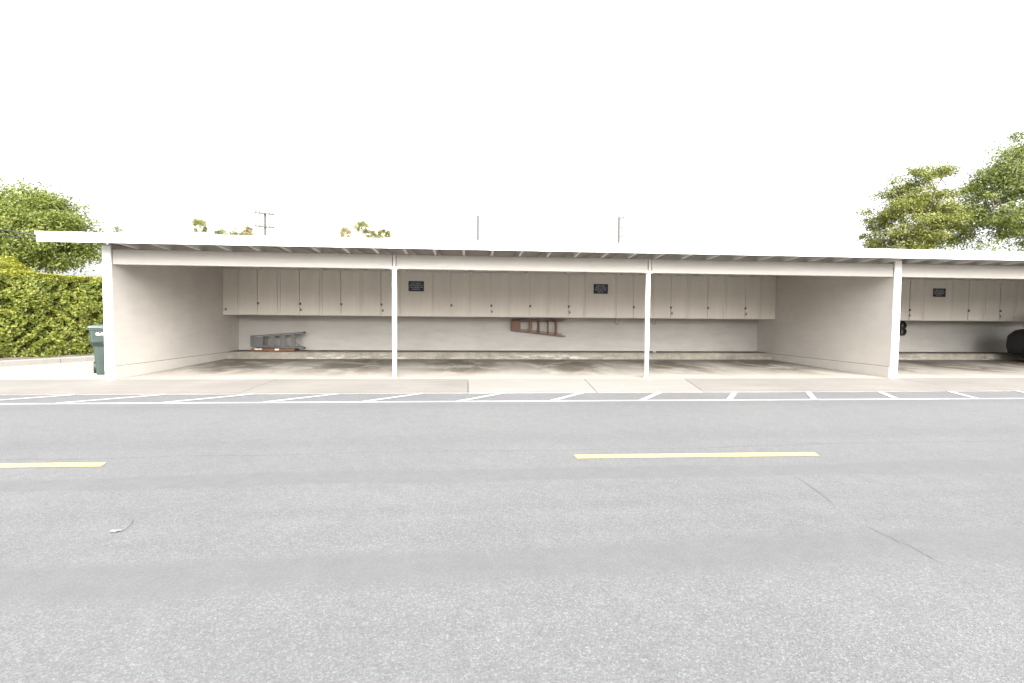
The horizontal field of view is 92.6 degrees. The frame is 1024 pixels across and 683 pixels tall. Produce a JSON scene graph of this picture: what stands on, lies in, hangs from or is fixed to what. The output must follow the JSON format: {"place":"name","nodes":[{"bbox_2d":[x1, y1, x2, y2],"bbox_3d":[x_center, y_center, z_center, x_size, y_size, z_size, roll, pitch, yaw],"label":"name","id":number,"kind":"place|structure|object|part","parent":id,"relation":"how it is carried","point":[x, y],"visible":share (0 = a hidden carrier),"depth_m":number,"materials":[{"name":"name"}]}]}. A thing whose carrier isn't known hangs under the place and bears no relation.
{"place":"outdoors","nodes":[
{"label":"outdoors","id":0,"kind":"place"},
{"bbox_2d":[0,351,93,360],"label":"planting bed","id":1,"kind":"object","parent":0,"point":[33,357],"visible":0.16,"depth_m":12.90,"materials":[{"name":"grey concrete"}]},
{"bbox_2d":[0,269,103,357],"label":"hedge","id":2,"kind":"object","parent":1,"relation":"on","point":[59,313],"visible":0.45,"depth_m":13.02,"materials":[{"name":"green plant"}]},
{"bbox_2d":[3,347,91,379],"bbox_3d":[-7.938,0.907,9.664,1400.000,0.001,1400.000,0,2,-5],"label":"ground","id":3,"kind":"structure","parent":0,"point":[44,352],"depth_m":17.71,"materials":[{"name":"beige concrete"}]},
{"bbox_2d":[0,252,41,354],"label":"shrub","id":4,"kind":"object","parent":3,"relation":"on","point":[8,264],"visible":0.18,"depth_m":17.40,"materials":[{"name":"green plant"}]},
{"bbox_2d":[0,177,110,348],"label":"tree","id":5,"kind":"object","parent":3,"relation":"on","point":[46,210],"visible":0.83,"depth_m":19.90,"materials":[{"name":"green plant"}]},
{"bbox_2d":[111,225,127,243],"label":"distant tree","id":6,"kind":"object","parent":3,"relation":"on","point":[117,229],"visible":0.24,"depth_m":60.89,"materials":[{"name":"green plant"}]},
{"bbox_2d":[187,215,207,234],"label":"tree","id":7,"kind":"object","parent":3,"relation":"on","point":[197,222],"visible":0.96,"depth_m":61.59,"materials":[{"name":"green plant"}]},
{"bbox_2d":[211,227,228,234],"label":"distant tree","id":8,"kind":"object","parent":3,"relation":"on","point":[221,232],"visible":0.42,"depth_m":61.64,"materials":[{"name":"green plant"}]},
{"bbox_2d":[228,227,242,234],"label":"distant tree","id":9,"kind":"object","parent":3,"relation":"on","point":[233,233],"visible":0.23,"depth_m":61.78,"materials":[{"name":"green plant"}]},
{"bbox_2d":[239,224,254,235],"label":"distant tree","id":10,"kind":"object","parent":3,"relation":"on","point":[246,231],"visible":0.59,"depth_m":61.94,"materials":[{"name":"plant"}]},
{"bbox_2d":[255,211,273,235],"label":"utility pole","id":11,"kind":"object","parent":3,"relation":"on","point":[265,226],"visible":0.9,"depth_m":62.15,"materials":[{"name":"grey wood"}]},
{"bbox_2d":[338,226,353,237],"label":"palm tree","id":12,"kind":"object","parent":3,"relation":"on","point":[343,230],"visible":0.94,"depth_m":62.90,"materials":[{"name":"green plant"}]},
{"bbox_2d":[351,220,369,237],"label":"palm tree","id":13,"kind":"object","parent":3,"relation":"on","point":[359,225],"visible":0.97,"depth_m":63.08,"materials":[{"name":"green plant"}]},
{"bbox_2d":[363,229,377,237],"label":"palm tree","id":14,"kind":"object","parent":3,"relation":"on","point":[373,234],"visible":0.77,"depth_m":63.25,"materials":[{"name":"green plant"}]},
{"bbox_2d":[376,229,391,238],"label":"palm tree","id":15,"kind":"object","parent":3,"relation":"on","point":[387,234],"visible":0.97,"depth_m":63.42,"materials":[{"name":"green plant"}]},
{"bbox_2d":[477,216,478,239],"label":"utility pole","id":16,"kind":"object","parent":3,"relation":"on","point":[477,227],"visible":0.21,"depth_m":64.36,"materials":[{"name":"grey wood"}]},
{"bbox_2d":[35,231,1023,379],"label":"carport","id":17,"kind":"object","parent":3,"relation":"on","point":[837,308],"visible":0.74,"depth_m":11.54,"materials":[{"name":"beige paint"}]},
{"bbox_2d":[222,267,237,314],"bbox_3d":[-7.988,-1.449,14.253,0.405,1.351,0.953,0,2,-5],"label":"cabinet panel","id":18,"kind":"object","parent":17,"relation":"attached to","point":[230,291],"visible":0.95,"depth_m":13.81,"materials":[{"name":"paint"}]},
{"bbox_2d":[237,267,289,315],"bbox_3d":[-7.224,-1.445,14.308,1.123,1.351,0.965,0,2,-5],"label":"storage cabinet","id":19,"kind":"object","parent":17,"relation":"attached to","point":[258,291],"visible":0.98,"depth_m":13.87,"materials":[{"name":"paint"}]},
{"bbox_3d":[-7.460,-1.406,13.855,0.492,1.275,0.019,0,2,-5],"label":"cabinet door","id":20,"kind":"part","parent":19,"relation":"part of","materials":[{"name":"paint"}]},
{"bbox_3d":[-6.937,-1.403,13.897,0.530,1.275,0.019,0,2,-5],"label":"cabinet door","id":21,"kind":"part","parent":19,"relation":"part of","materials":[{"name":"paint"}]},
{"bbox_2d":[251,348,298,350],"bbox_3d":[-7.020,0.232,14.521,1.220,0.075,0.385,0,2,-5],"label":"wooden ladder","id":22,"kind":"object","parent":17,"relation":"on","point":[273,349],"visible":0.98,"depth_m":14.34,"materials":[{"name":"orange wood"}]},
{"bbox_2d":[250,332,305,348],"bbox_3d":[-6.929,-0.046,14.558,1.555,0.510,0.200,0,2,-5],"label":"aluminium stepladder","id":23,"kind":"object","parent":22,"relation":"on","point":[256,341],"visible":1,"depth_m":14.47,"materials":[{"name":"silver metal"}]},
{"bbox_2d":[279,268,320,315],"bbox_3d":[-6.084,-1.440,14.400,1.160,1.351,0.965,0,2,-5],"label":"storage cabinet","id":24,"kind":"object","parent":17,"relation":"attached to","point":[299,292],"visible":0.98,"depth_m":13.96,"materials":[{"name":"paint"}]},
{"bbox_3d":[-6.323,-1.401,13.947,0.525,1.275,0.019,0,2,-5],"label":"cabinet door","id":25,"kind":"part","parent":24,"relation":"part of","materials":[{"name":"paint"}]},
{"bbox_3d":[-5.780,-1.398,13.989,0.532,1.275,0.019,0,2,-5],"label":"cabinet door","id":26,"kind":"part","parent":24,"relation":"part of","materials":[{"name":"paint"}]},
{"bbox_2d":[321,268,361,315],"bbox_3d":[-4.937,-1.435,14.492,1.138,1.351,0.965,0,2,-5],"label":"storage cabinet","id":27,"kind":"object","parent":17,"relation":"attached to","point":[341,292],"visible":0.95,"depth_m":14.05,"materials":[{"name":"paint"}]},
{"bbox_3d":[-5.173,-1.396,14.038,0.508,1.275,0.019,0,2,-5],"label":"cabinet door","id":28,"kind":"part","parent":27,"relation":"part of","materials":[{"name":"paint"}]},
{"bbox_3d":[-4.643,-1.393,14.082,0.531,1.275,0.019,0,2,-5],"label":"cabinet door","id":29,"kind":"part","parent":27,"relation":"part of","materials":[{"name":"paint"}]},
{"bbox_2d":[361,269,400,315],"bbox_3d":[-3.811,-1.430,14.582,1.116,1.351,0.965,0,2,-5],"label":"storage cabinet","id":30,"kind":"object","parent":17,"relation":"attached to","point":[376,292],"visible":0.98,"depth_m":14.13,"materials":[{"name":"paint"}]},
{"bbox_3d":[-4.041,-1.390,14.128,0.499,1.275,0.019,0,2,-5],"label":"cabinet door","id":31,"kind":"part","parent":30,"relation":"part of","materials":[{"name":"paint"}]},
{"bbox_3d":[-3.519,-1.388,14.171,0.513,1.275,0.019,0,2,-5],"label":"cabinet door","id":32,"kind":"part","parent":30,"relation":"part of","materials":[{"name":"paint"}]},
{"bbox_2d":[401,270,432,316],"bbox_3d":[-2.804,-1.426,14.682,0.904,1.351,0.926,0,2,-5],"label":"cabinet panel","id":33,"kind":"object","parent":17,"relation":"attached to","point":[416,303],"visible":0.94,"depth_m":14.23,"materials":[{"name":"paint"}]},
{"bbox_2d":[408,281,423,290],"bbox_3d":[-2.779,-1.604,14.205,0.445,0.295,0.010,0,2,-5],"label":"notice sign","id":34,"kind":"object","parent":33,"relation":"attached to","point":[415,285],"visible":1,"depth_m":14.20,"materials":[{"name":"black metal"}]},
{"bbox_2d":[432,270,470,316],"bbox_3d":[-1.801,-1.421,14.743,1.101,1.351,0.965,0,2,-5],"label":"storage cabinet","id":35,"kind":"object","parent":17,"relation":"attached to","point":[451,293],"visible":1,"depth_m":14.30,"materials":[{"name":"paint"}]},
{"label":"cabinet door","id":36,"kind":"part","parent":35,"relation":"part of","materials":[{"name":"paint"}]},
{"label":"cabinet door","id":37,"kind":"part","parent":35,"relation":"part of","materials":[{"name":"paint"}]},
{"bbox_2d":[470,271,509,316],"bbox_3d":[-0.673,-1.416,14.833,1.158,1.351,0.965,0,2,-5],"label":"storage cabinet","id":38,"kind":"object","parent":17,"relation":"attached to","point":[490,293],"visible":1,"depth_m":14.39,"materials":[{"name":"paint"}]},
{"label":"cabinet door","id":39,"kind":"part","parent":38,"relation":"part of","materials":[{"name":"paint"}]},
{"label":"cabinet door","id":40,"kind":"part","parent":38,"relation":"part of","materials":[{"name":"paint"}]},
{"bbox_2d":[510,271,548,317],"bbox_3d":[0.479,-1.411,14.926,1.151,1.351,0.965,0,2,-5],"label":"storage cabinet","id":41,"kind":"object","parent":17,"relation":"attached to","point":[529,294],"visible":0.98,"depth_m":14.48,"materials":[{"name":"paint"}]},
{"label":"cabinet door","id":42,"kind":"part","parent":41,"relation":"part of","materials":[{"name":"paint"}]},
{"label":"cabinet door","id":43,"kind":"part","parent":41,"relation":"part of","materials":[{"name":"paint"}]},
{"bbox_2d":[511,318,564,336],"bbox_3d":[0.827,-0.445,15.360,1.701,0.572,0.236,0,2,-5],"label":"wooden stepladder","id":44,"kind":"object","parent":17,"relation":"hanging from","point":[515,325],"visible":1,"depth_m":15.27,"materials":[{"name":"brown wood"}]},
{"bbox_2d":[548,272,585,317],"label":"storage cabinet","id":45,"kind":"object","parent":17,"relation":"attached to","point":[566,295],"visible":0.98,"depth_m":14.58,"materials":[{"name":"paint"}]},
{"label":"cabinet door","id":46,"kind":"part","parent":45,"relation":"part of","materials":[{"name":"paint"}]},
{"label":"cabinet door","id":47,"kind":"part","parent":45,"relation":"part of","materials":[{"name":"paint"}]},
{"bbox_2d":[585,273,615,317],"bbox_3d":[2.611,-1.402,15.116,0.911,1.351,0.926,0,2,-5],"label":"cabinet panel","id":48,"kind":"object","parent":17,"relation":"attached to","point":[599,305],"visible":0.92,"depth_m":14.66,"materials":[{"name":"paint"}]},
{"bbox_2d":[594,284,607,293],"bbox_3d":[2.655,-1.572,14.640,0.438,0.290,0.010,0,2,-5],"label":"notice sign","id":49,"kind":"object","parent":48,"relation":"attached to","point":[600,288],"visible":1,"depth_m":14.64,"materials":[{"name":"black metal"}]},
{"bbox_2d":[615,273,652,317],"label":"storage cabinet","id":50,"kind":"object","parent":17,"relation":"attached to","point":[630,290],"visible":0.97,"depth_m":14.73,"materials":[{"name":"paint"}]},
{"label":"cabinet door","id":51,"kind":"part","parent":50,"relation":"part of","materials":[{"name":"paint"}]},
{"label":"cabinet door","id":52,"kind":"part","parent":50,"relation":"part of","materials":[{"name":"paint"}]},
{"bbox_2d":[643,274,688,318],"bbox_3d":[4.767,-1.391,15.269,1.112,1.351,0.965,0,2,-5],"label":"storage cabinet","id":53,"kind":"object","parent":17,"relation":"attached to","point":[670,296],"visible":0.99,"depth_m":14.83,"materials":[{"name":"paint"}]},
{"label":"cabinet door","id":54,"kind":"part","parent":53,"relation":"part of","materials":[{"name":"paint"}]},
{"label":"cabinet door","id":55,"kind":"part","parent":53,"relation":"part of","materials":[{"name":"paint"}]},
{"bbox_2d":[688,274,725,318],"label":"storage cabinet","id":56,"kind":"object","parent":17,"relation":"attached to","point":[706,296],"visible":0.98,"depth_m":14.92,"materials":[{"name":"paint"}]},
{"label":"cabinet door","id":57,"kind":"part","parent":56,"relation":"part of","materials":[{"name":"paint"}]},
{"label":"cabinet door","id":58,"kind":"part","parent":56,"relation":"part of","materials":[{"name":"paint"}]},
{"bbox_2d":[725,275,761,318],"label":"storage cabinet","id":59,"kind":"object","parent":17,"relation":"attached to","point":[742,296],"visible":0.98,"depth_m":15.01,"materials":[{"name":"paint"}]},
{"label":"cabinet door","id":60,"kind":"part","parent":59,"relation":"part of","materials":[{"name":"paint"}]},
{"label":"cabinet door","id":61,"kind":"part","parent":59,"relation":"part of","materials":[{"name":"paint"}]},
{"bbox_2d":[761,275,775,318],"bbox_3d":[7.864,-1.378,15.537,0.467,1.351,0.926,0,2,-5],"label":"cabinet panel","id":62,"kind":"object","parent":17,"relation":"attached to","point":[768,295],"visible":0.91,"depth_m":15.08,"materials":[{"name":"paint"}]},
{"bbox_2d":[899,321,906,335],"bbox_3d":[13.039,-0.440,16.368,0.291,0.498,0.175,0,2,-5],"label":"coiled hose","id":63,"kind":"object","parent":17,"relation":"attached to","point":[903,328],"visible":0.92,"depth_m":16.33,"materials":[{"name":"black rubber"}]},
{"bbox_2d":[900,278,924,320],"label":"storage cabinet","id":64,"kind":"object","parent":17,"relation":"attached to","point":[912,299],"visible":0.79,"depth_m":15.46,"materials":[{"name":"paint"}]},
{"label":"cabinet door","id":65,"kind":"part","parent":64,"relation":"part of","materials":[{"name":"paint"}]},
{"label":"cabinet door","id":66,"kind":"part","parent":64,"relation":"part of","materials":[{"name":"paint"}]},
{"bbox_2d":[924,278,951,320],"bbox_3d":[13.476,-1.353,15.987,0.921,1.351,0.926,0,2,-5],"label":"cabinet panel","id":67,"kind":"object","parent":17,"relation":"attached to","point":[937,308],"visible":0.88,"depth_m":15.53,"materials":[{"name":"paint"}]},
{"bbox_2d":[933,288,945,296],"bbox_3d":[13.541,-1.548,15.512,0.434,0.269,0.010,0,2,-5],"label":"notice sign","id":68,"kind":"object","parent":67,"relation":"attached to","point":[939,292],"visible":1,"depth_m":15.51,"materials":[{"name":"black metal"}]},
{"bbox_2d":[950,279,985,320],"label":"storage cabinet","id":69,"kind":"object","parent":17,"relation":"attached to","point":[968,300],"visible":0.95,"depth_m":15.61,"materials":[{"name":"paint"}]},
{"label":"cabinet door","id":70,"kind":"part","parent":69,"relation":"part of","materials":[{"name":"paint"}]},
{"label":"cabinet door","id":71,"kind":"part","parent":69,"relation":"part of","materials":[{"name":"paint"}]},
{"bbox_2d":[984,279,1016,320],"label":"storage cabinet","id":72,"kind":"object","parent":17,"relation":"attached to","point":[1000,301],"visible":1,"depth_m":15.70,"materials":[{"name":"paint"}]},
{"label":"cabinet door","id":73,"kind":"part","parent":72,"relation":"part of","materials":[{"name":"paint"}]},
{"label":"cabinet door","id":74,"kind":"part","parent":72,"relation":"part of","materials":[{"name":"paint"}]},
{"bbox_2d":[999,280,1023,321],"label":"storage cabinet","id":75,"kind":"object","parent":17,"relation":"attached to","point":[1019,313],"visible":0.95,"depth_m":15.76,"materials":[{"name":"paint"}]},
{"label":"cabinet door","id":76,"kind":"part","parent":75,"relation":"part of","materials":[{"name":"paint"}]},
{"bbox_2d":[617,217,623,242],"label":"utility pole","id":77,"kind":"object","parent":3,"relation":"on","point":[619,227],"visible":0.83,"depth_m":65.88,"materials":[{"name":"grey wood"}]},
{"bbox_2d":[855,159,988,249],"bbox_3d":[22.540,-4.458,27.013,6.221,10.335,5.164,0,2,-5],"label":"tree","id":78,"kind":"object","parent":3,"relation":"on","point":[917,206],"visible":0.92,"depth_m":26.00,"materials":[{"name":"green plant"}]},
{"bbox_2d":[943,130,1023,251],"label":"tree","id":79,"kind":"object","parent":3,"relation":"on","point":[1007,171],"visible":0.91,"depth_m":25.10,"materials":[{"name":"green plant"}]},
{"bbox_2d":[0,361,104,379],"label":"driveway","id":80,"kind":"structure","parent":0,"point":[77,370],"depth_m":10.89,"materials":[{"name":"concrete"}]},
{"bbox_2d":[0,356,94,366],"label":"kerb","id":81,"kind":"structure","parent":80,"relation":"on","point":[4,363],"depth_m":12.69,"materials":[{"name":"concrete"}]},
{"bbox_2d":[87,325,104,374],"bbox_3d":[-8.786,0.163,10.679,0.680,1.062,0.806,-1,3,-38],"label":"wheelie bin","id":82,"kind":"object","parent":80,"relation":"on","point":[96,334],"visible":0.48,"depth_m":10.33,"materials":[{"name":"plastic"}]},
{"bbox_2d":[109,520,132,531],"bbox_3d":[-2.350,1.117,2.968,0.063,0.009,0.186,0,2,-5],"label":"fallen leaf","id":83,"kind":"object","parent":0,"point":[113,530],"visible":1,"depth_m":2.90,"materials":[{"name":"grey plant"}]},
{"bbox_2d":[0,379,276,394],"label":"apron slab","id":84,"kind":"structure","parent":0,"point":[127,387],"depth_m":8.80,"materials":[{"name":"concrete"}]},
{"bbox_2d":[237,379,467,393],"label":"apron slab","id":85,"kind":"structure","parent":0,"point":[366,386],"depth_m":9.04,"materials":[{"name":"concrete"}]},
{"bbox_2d":[0,391,1023,682],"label":"road","id":86,"kind":"structure","parent":0,"point":[326,539],"depth_m":2.84,"materials":[{"name":"grey asphalt"}]},
{"bbox_2d":[2,395,66,399],"bbox_3d":[-7.638,0.882,7.523,1.372,0.001,0.085,-2,3,-42],"label":"hatch line","id":87,"kind":"object","parent":86,"relation":"on","point":[33,397],"visible":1,"depth_m":7.67,"materials":[{"name":"white paint"}]},
{"bbox_2d":[0,462,105,467],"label":"dash","id":88,"kind":"object","parent":86,"relation":"on","point":[80,464],"visible":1,"depth_m":4.19,"materials":[{"name":"yellow paint"}]},
{"bbox_2d":[59,394,165,402],"bbox_3d":[-6.209,0.888,7.637,1.320,0.001,0.085,-2,3,-44],"label":"hatch line","id":89,"kind":"object","parent":86,"relation":"on","point":[111,398],"visible":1,"depth_m":7.63,"materials":[{"name":"white paint"}]},
{"bbox_2d":[162,394,250,402],"bbox_3d":[-4.779,0.895,7.752,0.085,0.001,1.268,3,3,44],"label":"hatch line","id":90,"kind":"object","parent":86,"relation":"on","point":[206,398],"visible":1,"depth_m":7.70,"materials":[{"name":"white paint"}]},
{"bbox_2d":[264,393,337,401],"bbox_3d":[-3.350,0.901,7.866,0.085,0.001,1.219,3,3,42],"label":"hatch line","id":91,"kind":"object","parent":86,"relation":"on","point":[300,397],"visible":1,"depth_m":7.87,"materials":[{"name":"white paint"}]},
{"bbox_2d":[363,393,423,401],"bbox_3d":[-1.921,0.907,7.981,0.085,0.001,1.171,2,3,40],"label":"hatch line","id":92,"kind":"object","parent":86,"relation":"on","point":[393,397],"visible":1,"depth_m":7.95,"materials":[{"name":"white paint"}]},
{"bbox_2d":[458,393,503,400],"bbox_3d":[-0.492,0.914,8.095,0.085,0.001,1.125,2,3,38],"label":"hatch line","id":93,"kind":"object","parent":86,"relation":"on","point":[480,397],"visible":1,"depth_m":8.02,"materials":[{"name":"white paint"}]},
{"bbox_2d":[0,398,1023,403],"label":"edge line","id":94,"kind":"object","parent":86,"relation":"on","point":[496,401],"visible":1,"depth_m":7.64,"materials":[{"name":"white paint"}]},
{"bbox_2d":[551,393,581,400],"bbox_3d":[0.937,0.920,8.210,0.085,0.001,1.081,2,3,35],"label":"hatch line","id":95,"kind":"object","parent":86,"relation":"on","point":[565,396],"visible":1,"depth_m":8.19,"materials":[{"name":"white paint"}]},
{"bbox_2d":[640,392,660,399],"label":"hatch line","id":96,"kind":"object","parent":86,"relation":"on","point":[650,396],"visible":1,"depth_m":8.27,"materials":[{"name":"white paint"}]},
{"bbox_2d":[575,452,818,457],"bbox_3d":[1.782,1.081,4.659,2.380,0.001,0.126,0,2,-4],"label":"dash","id":97,"kind":"object","parent":86,"relation":"on","point":[695,455],"visible":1,"depth_m":4.66,"materials":[{"name":"yellow paint"}]},
{"bbox_2d":[727,392,736,399],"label":"hatch line","id":98,"kind":"object","parent":86,"relation":"on","point":[731,395],"visible":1,"depth_m":8.45,"materials":[{"name":"white paint"}]},
{"bbox_2d":[806,392,815,398],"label":"hatch line","id":99,"kind":"object","parent":86,"relation":"on","point":[811,395],"visible":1,"depth_m":8.53,"materials":[{"name":"white paint"}]},
{"bbox_2d":[877,391,898,398],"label":"hatch line","id":100,"kind":"object","parent":86,"relation":"on","point":[891,396],"visible":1,"depth_m":8.60,"materials":[{"name":"white paint"}]},
{"bbox_2d":[948,391,975,397],"bbox_3d":[8.082,0.952,8.782,0.085,0.001,0.904,1,3,19],"label":"hatch line","id":101,"kind":"object","parent":86,"relation":"on","point":[962,394],"visible":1,"depth_m":8.79,"materials":[{"name":"white paint"}]},
{"bbox_2d":[0,0,1023,276],"label":"sky","id":102,"kind":"structure","parent":0,"point":[772,123],"materials":[{"name":"white"}]},
{"bbox_2d":[468,379,596,392],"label":"apron slab","id":103,"kind":"structure","parent":0,"point":[529,386],"depth_m":9.31,"materials":[{"name":"concrete"}]},
{"bbox_2d":[120,359,1023,378],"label":"carport floor","id":104,"kind":"structure","parent":0,"point":[442,369],"depth_m":12.08,"materials":[{"name":"concrete"}]},
{"bbox_2d":[1006,329,1023,358],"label":"parked car","id":105,"kind":"object","parent":104,"relation":"on","point":[1015,342],"visible":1,"depth_m":15.25,"materials":[{"name":"black paint"}]},
{"bbox_2d":[585,378,702,392],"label":"apron slab","id":106,"kind":"structure","parent":0,"point":[681,385],"depth_m":9.46,"materials":[{"name":"concrete"}]},
{"bbox_2d":[685,378,971,392],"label":"apron slab","id":107,"kind":"structure","parent":0,"point":[707,385],"depth_m":9.76,"materials":[{"name":"concrete"}]},
{"bbox_2d":[898,378,1023,390],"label":"apron slab","id":108,"kind":"structure","parent":0,"point":[994,384],"depth_m":10.30,"materials":[{"name":"concrete"}]},
{"bbox_3d":[-24.303,-3.200,13.802,0.300,7.600,0.300,0,2,-5],"label":"utility pole","id":109,"kind":"object","parent":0,"visible":0},
{"bbox_2d":[0,229,35,235],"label":"overhead cable","id":110,"kind":"object","parent":109,"relation":"attached to","point":[18,232],"visible":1,"depth_m":9.03,"materials":[{"name":"black rubber"}]}
]}

